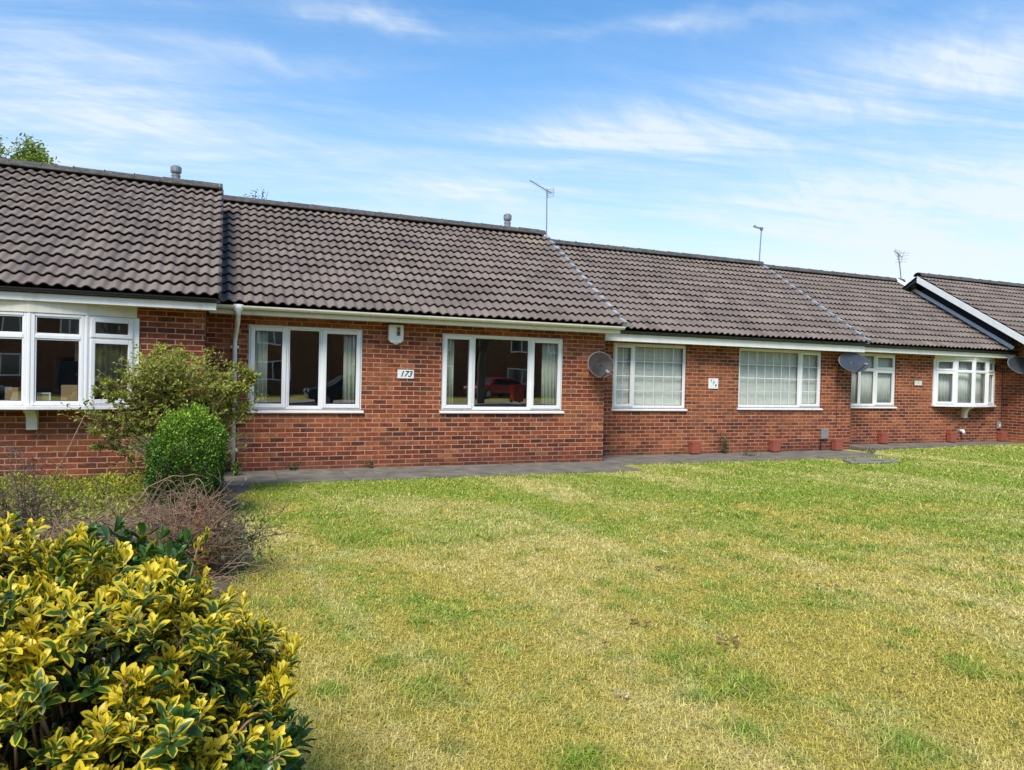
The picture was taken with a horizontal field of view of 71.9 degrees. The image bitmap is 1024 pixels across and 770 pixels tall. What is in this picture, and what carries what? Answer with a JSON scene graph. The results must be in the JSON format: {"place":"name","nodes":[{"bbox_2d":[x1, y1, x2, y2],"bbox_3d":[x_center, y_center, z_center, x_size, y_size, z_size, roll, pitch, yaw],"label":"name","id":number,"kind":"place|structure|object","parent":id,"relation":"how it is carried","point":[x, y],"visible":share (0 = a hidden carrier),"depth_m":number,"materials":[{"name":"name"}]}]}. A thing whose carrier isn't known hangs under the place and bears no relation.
{"place":"outdoors","nodes":[
{"label":"outdoors","id":0,"kind":"place"},
{"bbox_2d":[0,0,1023,283],"label":"sky","id":1,"kind":"structure","parent":0,"point":[854,133],"materials":[{"name":"blue"}]},
{"bbox_2d":[6,443,1023,769],"bbox_3d":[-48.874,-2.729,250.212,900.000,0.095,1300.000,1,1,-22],"label":"ground","id":2,"kind":"structure","parent":0,"point":[642,557],"depth_m":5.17,"materials":[{"name":"green plant"}]},
{"bbox_2d":[0,133,58,164],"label":"tree","id":3,"kind":"object","parent":2,"relation":"on","point":[31,153],"visible":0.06,"depth_m":26.45,"materials":[{"name":"green plant"}]},
{"bbox_2d":[0,158,223,487],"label":"bungalow","id":4,"kind":"object","parent":2,"relation":"on","point":[139,256],"visible":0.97,"depth_m":9.55,"materials":[{"name":"tile"}]},
{"bbox_2d":[5,387,20,399],"bbox_3d":[-6.225,0.141,8.809,0.140,0.218,0.140,1,1,-22],"label":"cardboard box","id":5,"kind":"object","parent":4,"relation":"on","point":[12,393],"visible":0.66,"depth_m":8.75,"materials":[{"name":"brown cardboard"}]},
{"bbox_2d":[37,392,50,399],"bbox_3d":[-5.876,0.174,8.854,0.160,0.160,0.015,1,1,-22],"label":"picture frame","id":6,"kind":"object","parent":4,"relation":"on","point":[43,396],"visible":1,"depth_m":8.85,"materials":[{"name":"white plastic"}]},
{"bbox_2d":[53,361,77,399],"bbox_3d":[-5.866,-0.032,9.337,0.300,0.570,0.270,1,1,-22],"label":"television","id":7,"kind":"object","parent":4,"relation":"in","point":[65,372],"visible":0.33,"depth_m":9.20,"materials":[{"name":"black plastic"}]},
{"bbox_2d":[61,385,77,399],"bbox_3d":[-5.620,0.131,9.074,0.280,0.258,0.230,1,1,-22],"label":"cardboard box","id":8,"kind":"object","parent":4,"relation":"on","point":[69,392],"visible":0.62,"depth_m":8.99,"materials":[{"name":"brown cardboard"}]},
{"bbox_2d":[0,299,139,429],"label":"bow window","id":9,"kind":"structure","parent":4,"relation":"in","point":[88,315],"depth_m":8.90,"materials":[{"name":"white plastic"}]},
{"bbox_2d":[75,320,126,398],"bbox_3d":[-5.418,-0.342,9.403,0.693,1.190,0.040,1,1,-22],"label":"curtain","id":10,"kind":"object","parent":4,"relation":"hanging from","point":[106,356],"visible":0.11,"depth_m":9.42,"materials":[{"name":"beige fabric"}]},
{"bbox_2d":[0,492,252,768],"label":"flower bed","id":11,"kind":"object","parent":2,"relation":"on","point":[223,586],"visible":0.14,"depth_m":7.03,"materials":[{"name":"soil"}]},
{"bbox_2d":[0,415,138,541],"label":"bare shrub","id":12,"kind":"object","parent":11,"relation":"on","point":[34,502],"visible":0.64,"depth_m":5.95,"materials":[{"name":"brown plant"}]},
{"bbox_2d":[0,469,147,523],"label":"hedge","id":13,"kind":"object","parent":11,"relation":"on","point":[126,487],"visible":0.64,"depth_m":8.12,"materials":[{"name":"green plant"}]},
{"bbox_2d":[4,500,155,554],"bbox_3d":[-3.340,1.188,5.318,1.283,0.520,1.353,1,1,-22],"label":"dead shrub","id":14,"kind":"object","parent":11,"relation":"on","point":[52,534],"visible":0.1,"depth_m":5.38,"materials":[{"name":"brown plant"}]},
{"bbox_2d":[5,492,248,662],"bbox_3d":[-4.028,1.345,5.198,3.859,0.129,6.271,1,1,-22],"label":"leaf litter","id":15,"kind":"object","parent":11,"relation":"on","point":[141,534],"visible":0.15,"depth_m":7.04,"materials":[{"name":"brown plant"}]},
{"bbox_2d":[0,509,316,769],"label":"euonymus shrub","id":16,"kind":"object","parent":11,"relation":"on","point":[68,701],"visible":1,"depth_m":1.79,"materials":[{"name":"yellow plant"}]},
{"bbox_2d":[57,340,268,482],"bbox_3d":[-4.018,0.424,8.317,2.203,1.924,1.494,1,1,-22],"label":"loose shrub","id":17,"kind":"object","parent":11,"relation":"on","point":[174,383],"visible":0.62,"depth_m":8.11,"materials":[{"name":"green plant"}]},
{"bbox_2d":[0,467,325,621],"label":"dead shrub","id":18,"kind":"object","parent":11,"relation":"on","point":[221,550],"visible":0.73,"depth_m":5.25,"materials":[{"name":"brown plant"}]},
{"bbox_2d":[113,431,250,509],"bbox_3d":[-3.566,0.909,7.721,1.737,0.935,1.633,1,1,-22],"label":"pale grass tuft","id":19,"kind":"object","parent":11,"relation":"on","point":[186,469],"visible":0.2,"depth_m":7.55,"materials":[{"name":"green plant"}]},
{"bbox_2d":[140,397,231,516],"bbox_3d":[-3.359,0.768,7.280,0.878,1.290,0.909,1,1,-22],"label":"box bush","id":20,"kind":"object","parent":11,"relation":"on","point":[194,418],"visible":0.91,"depth_m":7.09,"materials":[{"name":"green plant"}]},
{"bbox_2d":[245,187,267,198],"bbox_3d":[-10.039,-3.391,28.320,2.144,8.939,2.927,1,1,6],"label":"tree","id":21,"kind":"object","parent":2,"relation":"on","point":[255,196],"visible":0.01,"depth_m":27.82,"materials":[{"name":"green plant"}]},
{"bbox_2d":[205,195,626,471],"bbox_3d":[-2.522,-1.217,14.777,6.974,5.260,7.285,1,1,-22],"label":"bungalow","id":22,"kind":"object","parent":2,"relation":"on","point":[307,287],"visible":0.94,"depth_m":12.24,"materials":[{"name":"brick"}]},
{"bbox_2d":[254,331,267,402],"bbox_3d":[-3.904,-0.276,10.909,0.244,1.270,0.048,1,1,-22],"label":"curtain","id":23,"kind":"object","parent":22,"relation":"hanging from","point":[261,356],"visible":0.66,"depth_m":10.92,"materials":[{"name":"fabric"}]},
{"bbox_2d":[247,324,363,412],"bbox_3d":[-3.221,-0.237,11.080,1.784,1.350,0.140,1,1,-22],"label":"window","id":24,"kind":"structure","parent":22,"relation":"in","point":[282,407],"depth_m":11.09,"materials":[{"name":"white plastic"}]},
{"bbox_2d":[343,335,355,403],"bbox_3d":[-2.609,-0.252,11.442,0.244,1.270,0.048,1,1,-22],"label":"curtain","id":25,"kind":"object","parent":22,"relation":"hanging from","point":[349,369],"visible":0.84,"depth_m":11.43,"materials":[{"name":"fabric"}]},
{"bbox_2d":[388,325,403,344],"bbox_3d":[-1.896,-0.819,11.531,0.245,0.325,0.098,1,1,-22],"label":"alarm box","id":26,"kind":"object","parent":22,"relation":"attached to","point":[395,334],"visible":1,"depth_m":11.50,"materials":[{"name":"white plastic"}]},
{"bbox_2d":[397,370,413,378],"bbox_3d":[-1.753,-0.180,11.649,0.276,0.144,0.014,1,1,-22],"label":"house number sign","id":27,"kind":"object","parent":22,"relation":"attached to","point":[408,374],"visible":1,"depth_m":11.64,"materials":[{"name":"white plastic"}]},
{"bbox_2d":[446,340,453,403],"bbox_3d":[-1.102,-0.225,12.062,0.224,1.270,0.048,1,1,-22],"label":"curtain","id":28,"kind":"object","parent":22,"relation":"hanging from","point":[450,369],"visible":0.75,"depth_m":12.08,"materials":[{"name":"fabric"}]},
{"bbox_2d":[439,333,563,413],"bbox_3d":[-0.141,-0.181,12.348,2.330,1.350,0.140,1,1,-22],"label":"window","id":29,"kind":"structure","parent":22,"relation":"in","point":[529,408],"depth_m":12.34,"materials":[{"name":"white plastic"}]},
{"bbox_2d":[529,180,553,235],"bbox_3d":[0.620,-3.949,16.009,0.637,1.278,0.238,1,1,-30],"label":"tv aerial","id":30,"kind":"object","parent":22,"relation":"attached to","point":[546,200],"visible":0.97,"depth_m":16.08,"materials":[{"name":"metal"}]},
{"bbox_2d":[541,344,556,404],"bbox_3d":[0.682,-0.192,12.797,0.324,1.270,0.048,1,1,-22],"label":"curtain","id":31,"kind":"object","parent":22,"relation":"hanging from","point":[548,376],"visible":0.86,"depth_m":12.79,"materials":[{"name":"fabric"}]},
{"bbox_2d":[588,352,613,377],"bbox_3d":[1.586,-0.360,12.701,0.571,0.483,0.429,2,1,34],"label":"satellite dish","id":32,"kind":"object","parent":22,"relation":"attached to","point":[601,364],"visible":1,"depth_m":12.73,"materials":[{"name":"metal"}]},
{"bbox_2d":[550,239,870,455],"bbox_3d":[3.524,-0.984,18.136,7.148,4.992,7.282,1,1,-22],"label":"bungalow","id":33,"kind":"object","parent":2,"relation":"on","point":[712,316],"visible":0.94,"depth_m":15.58,"materials":[{"name":"brick"}]},
{"bbox_2d":[616,347,681,404],"bbox_3d":[2.777,-0.180,14.516,1.680,1.280,0.040,1,1,-22],"label":"venetian blind","id":34,"kind":"object","parent":33,"relation":"attached to","point":[662,387],"visible":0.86,"depth_m":14.56,"materials":[{"name":"white plastic"}]},
{"bbox_2d":[611,343,687,410],"bbox_3d":[2.813,-0.154,14.429,1.808,1.362,0.140,1,1,-22],"label":"window","id":35,"kind":"structure","parent":33,"relation":"in","point":[632,346],"depth_m":14.31,"materials":[{"name":"white plastic"}]},
{"bbox_2d":[708,378,717,388],"bbox_3d":[4.275,-0.031,14.996,0.250,0.220,0.016,1,1,-22],"label":"house number sign","id":36,"kind":"object","parent":33,"relation":"attached to","point":[712,383],"visible":1,"depth_m":14.99,"materials":[{"name":"white plastic"}]},
{"bbox_2d":[753,225,762,260],"bbox_3d":[6.731,-3.781,19.381,0.348,1.145,0.200,1,1,-22],"label":"tv aerial","id":37,"kind":"object","parent":33,"relation":"on","point":[760,228],"visible":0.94,"depth_m":19.42,"materials":[{"name":"metal"}]},
{"bbox_2d":[739,351,815,404],"bbox_3d":[5.944,-0.137,15.820,2.290,1.270,0.040,1,1,-22],"label":"venetian blind","id":38,"kind":"object","parent":33,"relation":"attached to","point":[785,385],"visible":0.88,"depth_m":15.79,"materials":[{"name":"white plastic"}]},
{"bbox_2d":[737,348,822,409],"bbox_3d":[5.979,-0.116,15.732,2.415,1.342,0.140,1,1,-22],"label":"window","id":39,"kind":"structure","parent":33,"relation":"in","point":[799,405],"depth_m":15.89,"materials":[{"name":"white plastic"}]},
{"bbox_2d":[819,428,828,450],"bbox_3d":[7.151,1.247,16.180,0.218,0.510,0.065,1,1,-22],"label":"meter box","id":40,"kind":"object","parent":33,"relation":"attached to","point":[824,433],"visible":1,"depth_m":16.14,"materials":[{"name":"grey plastic"}]},
{"bbox_2d":[823,429,828,437],"bbox_3d":[7.173,1.118,16.155,0.170,0.210,0.007,1,1,-22],"label":"door","id":41,"kind":"structure","parent":40,"relation":"in","point":[825,431],"depth_m":16.15,"materials":[{"name":"grey plastic"}]},
{"bbox_2d":[836,352,868,420],"bbox_3d":[7.732,0.121,16.054,0.658,1.732,0.616,2,1,28],"label":"satellite dish","id":42,"kind":"object","parent":33,"relation":"attached to","point":[853,362],"visible":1,"depth_m":16.10,"materials":[{"name":"paint"}]},
{"bbox_2d":[843,458,898,463],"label":"stone slab","id":43,"kind":"structure","parent":2,"relation":"on","point":[864,460],"depth_m":13.99,"materials":[{"name":"concrete"}]},
{"bbox_2d":[761,264,1019,443],"bbox_3d":[9.342,-0.888,20.948,6.090,5.002,7.310,1,1,-22],"label":"bungalow","id":44,"kind":"object","parent":2,"relation":"on","point":[913,336],"visible":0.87,"depth_m":18.30,"materials":[{"name":"brick"}]},
{"bbox_2d":[851,356,890,402],"bbox_3d":[8.807,-0.125,17.427,1.453,1.260,0.044,1,1,-22],"label":"net curtain","id":45,"kind":"object","parent":44,"relation":"hanging from","point":[883,388],"visible":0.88,"depth_m":17.44,"materials":[{"name":"fabric"}]},
{"bbox_2d":[851,353,896,408],"bbox_3d":[8.843,-0.099,17.342,1.608,1.342,0.140,1,1,-22],"label":"window","id":46,"kind":"structure","parent":44,"relation":"in","point":[875,369],"depth_m":17.39,"materials":[{"name":"white plastic"}]},
{"bbox_2d":[894,249,903,278],"bbox_3d":[12.028,-3.686,22.112,0.800,1.098,0.359,1,1,-31],"label":"tv aerial","id":47,"kind":"object","parent":44,"relation":"on","point":[899,254],"visible":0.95,"depth_m":22.03,"materials":[{"name":"metal"}]},
{"bbox_2d":[914,380,921,385],"bbox_3d":[10.294,-0.049,17.901,0.300,0.155,0.022,1,1,-22],"label":"house number sign","id":48,"kind":"object","parent":44,"relation":"attached to","point":[917,382],"visible":1,"depth_m":17.89,"materials":[{"name":"white plastic"}]},
{"bbox_2d":[938,362,983,402],"bbox_3d":[11.872,-0.098,18.586,2.202,1.200,0.278,1,1,-22],"label":"net curtain","id":49,"kind":"object","parent":44,"relation":"attached to","point":[944,386],"visible":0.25,"depth_m":18.40,"materials":[{"name":"fabric"}]},
{"bbox_2d":[931,355,995,417],"bbox_3d":[11.924,0.059,18.456,2.400,1.612,0.440,1,1,-22],"label":"bow window","id":50,"kind":"structure","parent":44,"relation":"in","point":[989,373],"depth_m":18.24,"materials":[{"name":"white plastic"}]},
{"bbox_2d":[996,421,1000,428],"bbox_3d":[13.161,1.086,19.084,0.160,0.200,0.059,1,1,-22],"label":"junction box","id":51,"kind":"object","parent":44,"relation":"attached to","point":[998,424],"visible":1,"depth_m":19.06,"materials":[{"name":"grey plastic"}]},
{"bbox_2d":[994,356,1023,416],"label":"satellite dish","id":52,"kind":"object","parent":44,"relation":"attached to","point":[1015,363],"visible":1,"depth_m":18.43,"materials":[{"name":"paint"}]},
{"bbox_2d":[901,272,1023,442],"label":"bungalow","id":53,"kind":"object","parent":2,"relation":"on","point":[995,308],"visible":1,"depth_m":19.71,"materials":[{"name":"tile"}]},
{"bbox_2d":[205,441,1021,491],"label":"path","id":54,"kind":"structure","parent":0,"point":[608,463],"depth_m":11.84,"materials":[{"name":"concrete"}]},
{"bbox_2d":[228,457,245,475],"bbox_3d":[-3.994,1.187,10.301,0.257,0.280,0.173,1,1,-39],"label":"weed","id":55,"kind":"object","parent":54,"relation":"on","point":[234,472],"visible":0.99,"depth_m":10.27,"materials":[{"name":"green plant"}]},
{"bbox_2d":[286,463,298,469],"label":"weed","id":56,"kind":"object","parent":54,"relation":"on","point":[293,467],"visible":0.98,"depth_m":10.91,"materials":[{"name":"green plant"}]},
{"bbox_2d":[364,459,373,467],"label":"weed","id":57,"kind":"object","parent":54,"relation":"on","point":[370,464],"visible":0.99,"depth_m":11.40,"materials":[{"name":"green plant"}]},
{"bbox_2d":[688,441,701,453],"bbox_3d":[3.816,1.303,14.738,0.230,0.270,0.138,1,1,-22],"label":"planter","id":58,"kind":"object","parent":54,"relation":"on","point":[694,447],"visible":1,"depth_m":14.68,"materials":[{"name":"ceramic"}]},
{"bbox_2d":[718,432,728,451],"bbox_3d":[4.499,1.222,15.007,0.227,0.490,0.182,1,1,4],"label":"weed","id":59,"kind":"object","parent":54,"relation":"on","point":[725,449],"visible":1,"depth_m":14.99,"materials":[{"name":"green plant"}]},
{"bbox_2d":[739,447,760,455],"bbox_3d":[4.947,1.403,14.676,0.319,0.204,0.338,1,1,-38],"label":"weed","id":60,"kind":"object","parent":54,"relation":"on","point":[748,454],"visible":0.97,"depth_m":14.69,"materials":[{"name":"green plant"}]},
{"bbox_2d":[769,439,781,451],"bbox_3d":[5.795,1.339,15.553,0.230,0.270,0.138,1,1,-22],"label":"planter","id":61,"kind":"object","parent":54,"relation":"on","point":[774,445],"visible":1,"depth_m":15.50,"materials":[{"name":"ceramic"}]},
{"bbox_2d":[831,438,842,450],"bbox_3d":[7.478,1.370,16.245,0.230,0.270,0.138,1,1,-22],"label":"planter","id":62,"kind":"object","parent":54,"relation":"on","point":[837,443],"visible":1,"depth_m":16.19,"materials":[{"name":"ceramic"}]},
{"bbox_2d":[860,447,874,453],"bbox_3d":[7.972,1.467,15.761,0.401,0.192,0.307,1,1,-22],"label":"weed","id":63,"kind":"object","parent":54,"relation":"on","point":[868,450],"visible":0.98,"depth_m":15.73,"materials":[{"name":"green plant"}]},
{"bbox_2d":[878,432,888,443],"bbox_3d":[9.136,1.308,17.369,0.230,0.270,0.138,1,1,-22],"label":"planter","id":64,"kind":"object","parent":54,"relation":"on","point":[883,437],"visible":1,"depth_m":17.32,"materials":[{"name":"ceramic"}]},
{"bbox_2d":[946,432,956,442],"bbox_3d":[11.392,1.349,18.298,0.230,0.270,0.138,1,1,-22],"label":"planter","id":65,"kind":"object","parent":54,"relation":"on","point":[951,437],"visible":1,"depth_m":18.24,"materials":[{"name":"ceramic"}]},
{"bbox_2d":[997,431,1007,440],"bbox_3d":[13.223,1.383,19.052,0.230,0.270,0.138,1,1,-22],"label":"planter","id":66,"kind":"object","parent":54,"relation":"on","point":[1001,435],"visible":1,"depth_m":19.00,"materials":[{"name":"ceramic"}]}
]}

